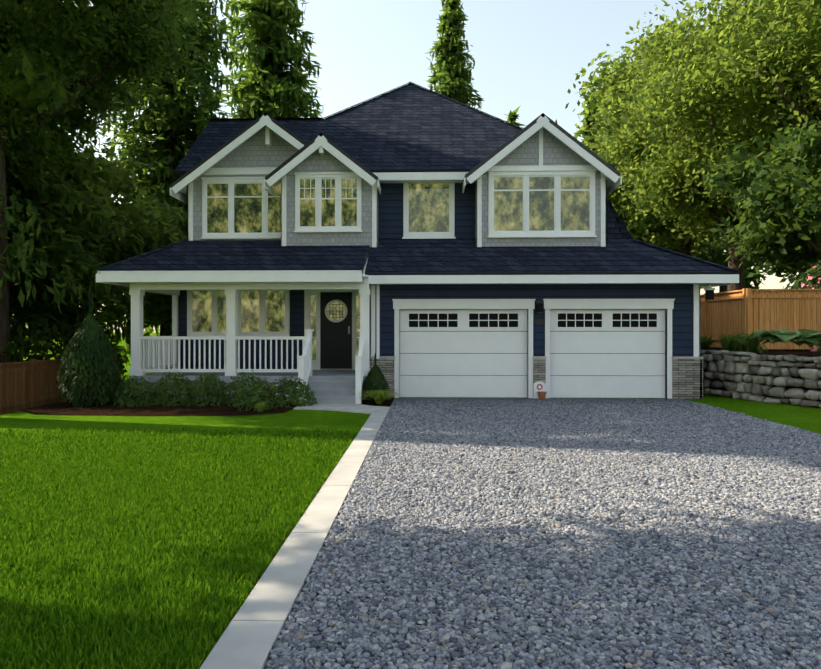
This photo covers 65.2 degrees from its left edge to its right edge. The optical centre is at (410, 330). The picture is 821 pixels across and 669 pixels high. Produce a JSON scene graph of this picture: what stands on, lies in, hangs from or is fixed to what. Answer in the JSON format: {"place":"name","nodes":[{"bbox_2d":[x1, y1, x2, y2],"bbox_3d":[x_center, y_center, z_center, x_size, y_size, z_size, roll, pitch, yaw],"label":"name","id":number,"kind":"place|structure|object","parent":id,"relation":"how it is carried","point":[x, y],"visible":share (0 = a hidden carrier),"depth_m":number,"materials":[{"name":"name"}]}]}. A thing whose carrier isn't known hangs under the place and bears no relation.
{"place":"outdoors","nodes":[
{"label":"outdoors","id":0,"kind":"place"},
{"bbox_2d":[25,323,59,346],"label":"tree","id":1,"kind":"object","parent":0,"point":[41,328],"depth_m":65.06,"materials":[{"name":"green plant"}]},
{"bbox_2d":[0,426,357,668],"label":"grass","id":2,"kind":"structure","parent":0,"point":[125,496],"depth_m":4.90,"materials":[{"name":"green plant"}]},
{"bbox_2d":[254,401,266,411],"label":"plant","id":3,"kind":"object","parent":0,"point":[260,405],"depth_m":12.40,"materials":[{"name":"green plant"}]},
{"bbox_2d":[362,353,389,400],"bbox_3d":[-0.782,1.086,14.385,0.657,1.182,0.646,0,0,2],"label":"cone shrub","id":4,"kind":"object","parent":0,"point":[375,375],"depth_m":14.24,"materials":[{"name":"green plant"}]},
{"bbox_2d":[359,389,400,403],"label":"ornamental grass","id":5,"kind":"object","parent":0,"point":[379,396],"depth_m":13.67,"materials":[{"name":"green plant"}]},
{"bbox_2d":[0,333,820,668],"bbox_3d":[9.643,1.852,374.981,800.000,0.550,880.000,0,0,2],"label":"lawn","id":6,"kind":"structure","parent":0,"point":[780,413],"depth_m":11.29,"materials":[{"name":"green plant"}]},
{"bbox_2d":[0,353,116,414],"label":"fence","id":7,"kind":"object","parent":6,"relation":"on","point":[31,383],"visible":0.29,"depth_m":15.26,"materials":[{"name":"brown wood"}]},
{"bbox_2d":[10,301,127,388],"bbox_3d":[-11.072,0.636,19.877,3.293,3.149,7.055,0,0,2],"label":"hedge","id":8,"kind":"object","parent":6,"relation":"on","point":[44,335],"visible":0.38,"depth_m":18.62,"materials":[{"name":"green plant"}]},
{"bbox_2d":[12,131,129,364],"bbox_3d":[-16.905,-11.462,25.839,11.398,27.685,11.322,0,0,2],"label":"tree","id":9,"kind":"object","parent":6,"relation":"on","point":[125,358],"visible":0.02,"depth_m":26.44,"materials":[{"name":"green plant"}]},
{"bbox_2d":[0,0,152,361],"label":"tree","id":10,"kind":"object","parent":6,"relation":"on","point":[21,249],"visible":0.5,"depth_m":18.34,"materials":[{"name":"green plant"}]},
{"bbox_2d":[56,285,122,406],"bbox_3d":[-6.784,0.350,13.592,1.292,2.653,1.290,0,0,2],"label":"arborvitae","id":11,"kind":"object","parent":6,"relation":"on","point":[90,336],"depth_m":13.28,"materials":[{"name":"green plant"}]},
{"bbox_2d":[6,139,187,347],"bbox_3d":[-11.117,-2.070,21.771,7.816,8.893,8.420,0,0,2],"label":"tree","id":12,"kind":"object","parent":6,"relation":"on","point":[123,182],"depth_m":20.76,"materials":[{"name":"green plant"}]},
{"bbox_2d":[0,0,234,362],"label":"shade tree","id":13,"kind":"object","parent":6,"relation":"on","point":[78,40],"depth_m":16.37,"materials":[{"name":"green plant"}]},
{"bbox_2d":[80,184,187,368],"bbox_3d":[-9.817,-1.689,25.843,7.829,7.733,7.439,0,0,2],"label":"tree","id":14,"kind":"object","parent":6,"relation":"on","point":[162,301],"depth_m":23.84,"materials":[{"name":"green plant"}]},
{"bbox_2d":[111,375,160,406],"bbox_3d":[-5.796,1.306,13.600,0.983,0.728,0.967,0,0,2],"label":"shrub","id":15,"kind":"object","parent":6,"relation":"on","point":[137,389],"depth_m":13.37,"materials":[{"name":"green plant"}]},
{"bbox_2d":[85,0,240,368],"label":"tree","id":16,"kind":"object","parent":6,"relation":"on","point":[188,126],"depth_m":28.39,"materials":[{"name":"green plant"}]},
{"bbox_2d":[150,371,200,406],"bbox_3d":[-5.051,1.256,13.685,1.087,0.813,0.959,0,0,2],"label":"shrub","id":17,"kind":"object","parent":6,"relation":"on","point":[164,387],"depth_m":13.48,"materials":[{"name":"green plant"}]},
{"bbox_2d":[184,372,230,406],"bbox_3d":[-4.327,1.280,13.675,0.998,0.829,0.947,0,0,2],"label":"shrub","id":18,"kind":"object","parent":6,"relation":"on","point":[204,381],"depth_m":13.47,"materials":[{"name":"green plant"}]},
{"bbox_2d":[218,370,276,406],"bbox_3d":[-3.479,1.255,13.694,1.264,0.828,0.977,0,0,2],"label":"shrub","id":19,"kind":"object","parent":6,"relation":"on","point":[234,387],"depth_m":13.53,"materials":[{"name":"green plant"}]},
{"bbox_2d":[232,382,274,410],"bbox_3d":[-3.138,1.338,12.855,0.864,0.614,0.808,0,0,2],"label":"shrub","id":20,"kind":"object","parent":6,"relation":"on","point":[254,393],"depth_m":12.73,"materials":[{"name":"green plant"}]},
{"bbox_2d":[208,0,322,117],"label":"conifer","id":21,"kind":"object","parent":6,"relation":"on","point":[260,90],"depth_m":38.14,"materials":[{"name":"green plant"}]},
{"bbox_2d":[260,376,317,407],"bbox_3d":[-2.556,1.305,13.490,1.221,0.716,0.987,0,0,2],"label":"shrub","id":22,"kind":"object","parent":6,"relation":"on","point":[287,390],"depth_m":13.29,"materials":[{"name":"green plant"}]},
{"bbox_2d":[96,82,739,403],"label":"house","id":23,"kind":"structure","parent":6,"relation":"on","point":[420,241],"depth_m":15.61,"materials":[{"name":"blue"}]},
{"bbox_2d":[534,381,545,397],"bbox_3d":[3.009,1.377,14.945,0.280,0.400,0.022,0,0,2],"label":"plaque sign","id":24,"kind":"object","parent":23,"relation":"attached to","point":[539,386],"visible":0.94,"depth_m":14.94,"materials":[{"name":"white paint"}]},
{"bbox_2d":[425,0,483,110],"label":"conifer","id":25,"kind":"object","parent":6,"relation":"on","point":[451,26],"depth_m":41.55,"materials":[{"name":"green plant"}]},
{"bbox_2d":[504,106,525,127],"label":"conifer","id":26,"kind":"object","parent":6,"relation":"on","point":[513,116],"depth_m":54.64,"materials":[{"name":"green plant"}]},
{"bbox_2d":[570,58,725,258],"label":"tree","id":27,"kind":"object","parent":6,"relation":"on","point":[597,138],"depth_m":48.42,"materials":[{"name":"green plant"}]},
{"bbox_2d":[700,350,820,407],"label":"retaining wall stones","id":28,"kind":"object","parent":6,"relation":"on","point":[726,367],"visible":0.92,"depth_m":14.25,"materials":[{"name":"grey stone"}]},
{"bbox_2d":[703,355,820,406],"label":"retaining wall","id":29,"kind":"structure","parent":6,"relation":"on","point":[788,387],"depth_m":13.95,"materials":[{"name":"grey stone"}]},
{"bbox_2d":[743,256,817,287],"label":"tree","id":30,"kind":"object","parent":6,"relation":"on","point":[773,270],"depth_m":75.56,"materials":[{"name":"green plant"}]},
{"bbox_2d":[13,0,816,332],"label":"sky","id":31,"kind":"structure","parent":0,"point":[527,54],"materials":[{"name":"white"}]},
{"bbox_2d":[21,389,820,668],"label":"driveway and paths","id":32,"kind":"structure","parent":0,"point":[248,639],"depth_m":4.95,"materials":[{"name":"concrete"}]},
{"bbox_2d":[537,391,546,398],"bbox_3d":[3.036,1.492,14.810,0.224,0.170,0.224,0,0,2],"label":"flower pot","id":33,"kind":"object","parent":32,"relation":"on","point":[541,394],"visible":0.85,"depth_m":14.74,"materials":[{"name":"ceramic"}]},
{"bbox_2d":[266,399,820,668],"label":"gravel stones","id":34,"kind":"object","parent":32,"relation":"on","point":[687,479],"visible":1,"depth_m":4.64,"materials":[{"name":"grey gravel"}]},
{"bbox_2d":[574,87,605,151],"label":"tree","id":35,"kind":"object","parent":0,"point":[588,125],"depth_m":64.65,"materials":[{"name":"green plant"}]},
{"bbox_2d":[681,137,785,291],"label":"tree","id":36,"kind":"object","parent":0,"point":[719,257],"depth_m":64.73,"materials":[{"name":"green plant"}]},
{"bbox_2d":[743,250,767,288],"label":"shrub","id":37,"kind":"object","parent":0,"point":[753,279],"depth_m":78.09,"materials":[{"name":"green plant"}]},
{"bbox_2d":[707,347,820,356],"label":"terrace","id":38,"kind":"structure","parent":0,"point":[807,353],"depth_m":16.24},
{"bbox_2d":[607,189,674,248],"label":"tree","id":39,"kind":"object","parent":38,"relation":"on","point":[640,239],"depth_m":44.39,"materials":[{"name":"green plant"}]},
{"bbox_2d":[555,6,755,257],"bbox_3d":[17.577,-9.341,40.800,16.869,20.336,16.015,0,0,2],"label":"tree","id":40,"kind":"object","parent":38,"relation":"on","point":[638,225],"depth_m":39.47,"materials":[{"name":"green plant"}]},
{"bbox_2d":[700,336,715,349],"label":"plant","id":41,"kind":"object","parent":38,"relation":"on","point":[705,343],"visible":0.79,"depth_m":16.43,"materials":[{"name":"green plant"}]},
{"bbox_2d":[599,0,820,290],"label":"tree","id":42,"kind":"object","parent":38,"relation":"on","point":[671,176],"depth_m":27.27,"materials":[{"name":"green plant"}]},
{"bbox_2d":[700,288,745,347],"bbox_3d":[9.106,-0.313,23.173,0.132,1.680,11.508,0,0,0],"label":"fence","id":43,"kind":"object","parent":38,"relation":"on","point":[723,313],"visible":0.17,"depth_m":18.75,"materials":[{"name":"brown wood"}]},
{"bbox_2d":[715,334,736,350],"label":"plant","id":44,"kind":"object","parent":38,"relation":"on","point":[726,342],"visible":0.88,"depth_m":16.05,"materials":[{"name":"green plant"}]},
{"bbox_2d":[658,4,818,149],"bbox_3d":[22.906,-10.026,32.879,19.011,21.706,18.083,0,0,2],"label":"tree","id":45,"kind":"object","parent":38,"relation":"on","point":[735,132],"depth_m":33.65,"materials":[{"name":"green plant"}]},
{"bbox_2d":[661,0,820,187],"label":"tree","id":46,"kind":"object","parent":38,"relation":"on","point":[800,17],"depth_m":23.17,"materials":[{"name":"green plant"}]},
{"bbox_2d":[737,338,748,351],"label":"plant","id":47,"kind":"object","parent":38,"relation":"on","point":[744,348],"visible":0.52,"depth_m":15.73,"materials":[{"name":"green plant"}]},
{"bbox_2d":[722,333,767,352],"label":"terrace shrub","id":48,"kind":"object","parent":38,"relation":"on","point":[738,348],"depth_m":16.13,"materials":[{"name":"green plant"}]},
{"bbox_2d":[741,331,760,352],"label":"plant","id":49,"kind":"object","parent":38,"relation":"on","point":[753,343],"visible":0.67,"depth_m":15.13,"materials":[{"name":"green plant"}]},
{"bbox_2d":[698,107,820,282],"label":"tree","id":50,"kind":"object","parent":38,"relation":"on","point":[764,228],"depth_m":20.29,"materials":[{"name":"green plant"}]},
{"bbox_2d":[746,288,820,348],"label":"fence","id":51,"kind":"object","parent":38,"relation":"on","point":[779,309],"visible":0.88,"depth_m":17.36,"materials":[{"name":"brown wood"}]},
{"bbox_2d":[750,329,820,347],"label":"hosta","id":52,"kind":"object","parent":38,"relation":"on","point":[807,337],"visible":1,"depth_m":13.79,"materials":[{"name":"green plant"}]},
{"bbox_2d":[768,260,820,350],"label":"rhododendron","id":53,"kind":"object","parent":38,"relation":"on","point":[800,281],"depth_m":17.97,"materials":[{"name":"plant"}]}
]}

